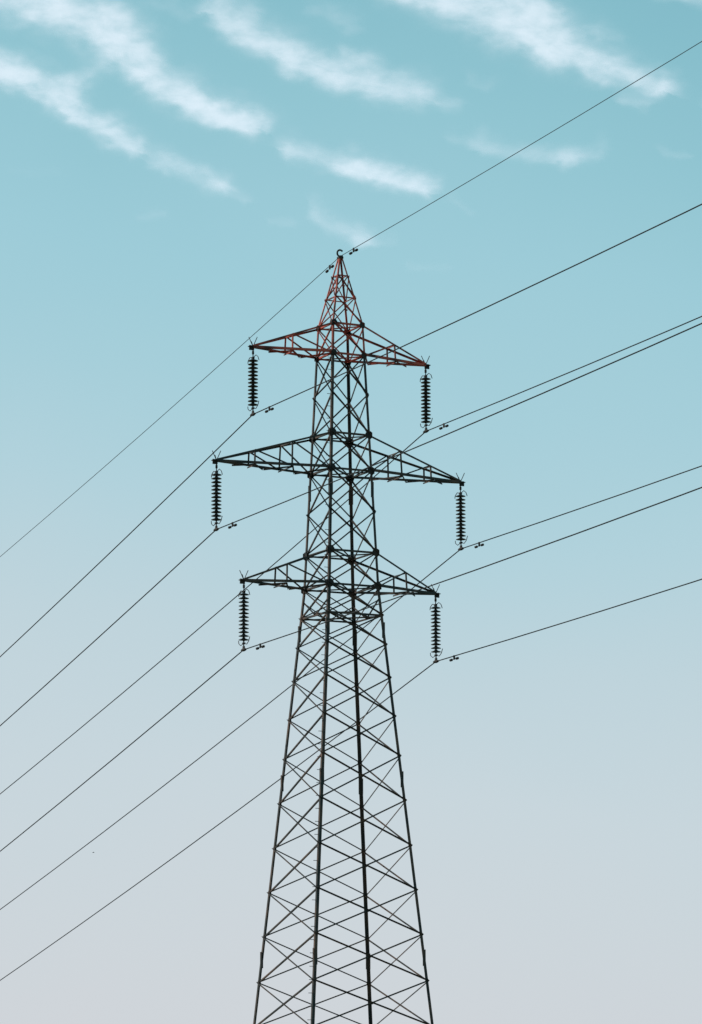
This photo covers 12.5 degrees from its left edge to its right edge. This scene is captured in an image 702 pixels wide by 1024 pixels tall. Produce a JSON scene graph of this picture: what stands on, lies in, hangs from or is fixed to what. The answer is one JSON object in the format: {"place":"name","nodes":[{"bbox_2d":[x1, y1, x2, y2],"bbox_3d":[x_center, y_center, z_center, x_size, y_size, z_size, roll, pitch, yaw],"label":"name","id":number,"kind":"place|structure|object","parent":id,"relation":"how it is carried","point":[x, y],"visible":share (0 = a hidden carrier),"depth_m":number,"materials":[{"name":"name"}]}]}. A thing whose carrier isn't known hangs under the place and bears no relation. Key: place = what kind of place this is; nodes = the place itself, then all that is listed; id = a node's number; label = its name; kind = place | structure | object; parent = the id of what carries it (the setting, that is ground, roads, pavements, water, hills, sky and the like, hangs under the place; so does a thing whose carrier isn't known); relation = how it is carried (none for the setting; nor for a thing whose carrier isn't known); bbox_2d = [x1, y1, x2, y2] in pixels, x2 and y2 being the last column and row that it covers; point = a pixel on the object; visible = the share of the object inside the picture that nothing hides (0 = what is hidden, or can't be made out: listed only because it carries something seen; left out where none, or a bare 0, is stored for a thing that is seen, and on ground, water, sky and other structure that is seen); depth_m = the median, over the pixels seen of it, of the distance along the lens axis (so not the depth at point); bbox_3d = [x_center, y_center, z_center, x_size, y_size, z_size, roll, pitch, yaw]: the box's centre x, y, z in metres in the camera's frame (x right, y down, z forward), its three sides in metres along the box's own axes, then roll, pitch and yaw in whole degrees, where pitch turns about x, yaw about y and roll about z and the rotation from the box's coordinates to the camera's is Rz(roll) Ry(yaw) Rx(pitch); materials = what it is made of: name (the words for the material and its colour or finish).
{"place":"outdoors","nodes":[
{"label":"outdoors","id":0,"kind":"place"},
{"bbox_2d":[0,0,669,193],"bbox_3d":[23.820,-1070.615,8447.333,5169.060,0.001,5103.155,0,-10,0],"label":"cloud","id":1,"kind":"structure","parent":0,"point":[535,25],"depth_m":8035.91,"materials":[{"name":"white"}]},
{"bbox_2d":[0,0,701,1023],"label":"sky","id":2,"kind":"structure","parent":0,"point":[553,775],"materials":[{"name":"blue"}]},
{"bbox_3d":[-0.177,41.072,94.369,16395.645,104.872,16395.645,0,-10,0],"label":"ground","id":3,"kind":"structure","parent":0,"visible":0},
{"bbox_2d":[211,249,464,1023],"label":"transmission tower","id":4,"kind":"structure","parent":3,"relation":"on","point":[331,467],"depth_m":100.95,"materials":[{"name":"metal"}]},
{"bbox_2d":[211,464,222,530],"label":"insulator string","id":5,"kind":"object","parent":4,"relation":"attached to","point":[216,493],"visible":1,"depth_m":99.53,"materials":[{"name":"ceramic"}]},
{"bbox_2d":[0,323,701,725],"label":"power line","id":6,"kind":"object","parent":5,"relation":"attached to","point":[348,475],"visible":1,"depth_m":91.24,"materials":[{"name":"metal"}]},
{"bbox_2d":[238,584,249,651],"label":"insulator string","id":7,"kind":"object","parent":4,"relation":"attached to","point":[243,594],"visible":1,"depth_m":99.30,"materials":[{"name":"ceramic"}]},
{"bbox_2d":[0,487,701,851],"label":"power line","id":8,"kind":"object","parent":7,"relation":"attached to","point":[262,645],"visible":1,"depth_m":92.88,"materials":[{"name":"metal"}]},
{"bbox_2d":[247,350,258,415],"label":"insulator string","id":9,"kind":"object","parent":4,"relation":"attached to","point":[252,382],"visible":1,"depth_m":100.73,"materials":[{"name":"ceramic"}]},
{"bbox_2d":[0,204,701,656],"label":"power line","id":10,"kind":"object","parent":9,"relation":"hanging from","point":[268,408],"visible":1,"depth_m":94.64,"materials":[{"name":"metal"}]},
{"bbox_2d":[0,41,701,556],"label":"overhead ground wire","id":11,"kind":"object","parent":4,"relation":"attached to","point":[354,251],"visible":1,"depth_m":102.13,"materials":[{"name":"metal"}]},
{"bbox_2d":[420,368,432,432],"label":"insulator string","id":12,"kind":"object","parent":4,"relation":"attached to","point":[425,389],"visible":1,"depth_m":103.49,"materials":[{"name":"ceramic"}]},
{"bbox_2d":[0,316,701,793],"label":"power line","id":13,"kind":"object","parent":12,"relation":"attached to","point":[346,500],"visible":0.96,"depth_m":106.54,"materials":[{"name":"metal"}]},
{"bbox_2d":[430,597,442,662],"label":"insulator string","id":14,"kind":"object","parent":4,"relation":"attached to","point":[435,611],"visible":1,"depth_m":102.34,"materials":[{"name":"ceramic"}]},
{"bbox_2d":[0,579,701,980],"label":"power line","id":15,"kind":"object","parent":14,"relation":"attached to","point":[456,657],"visible":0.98,"depth_m":105.83,"materials":[{"name":"metal"}]},
{"bbox_2d":[455,486,467,550],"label":"insulator string","id":16,"kind":"object","parent":4,"relation":"attached to","point":[460,510],"visible":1,"depth_m":103.41,"materials":[{"name":"ceramic"}]},
{"bbox_2d":[0,465,701,909],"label":"power line","id":17,"kind":"object","parent":16,"relation":"attached to","point":[344,643],"visible":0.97,"depth_m":108.76,"materials":[{"name":"metal"}]}
]}

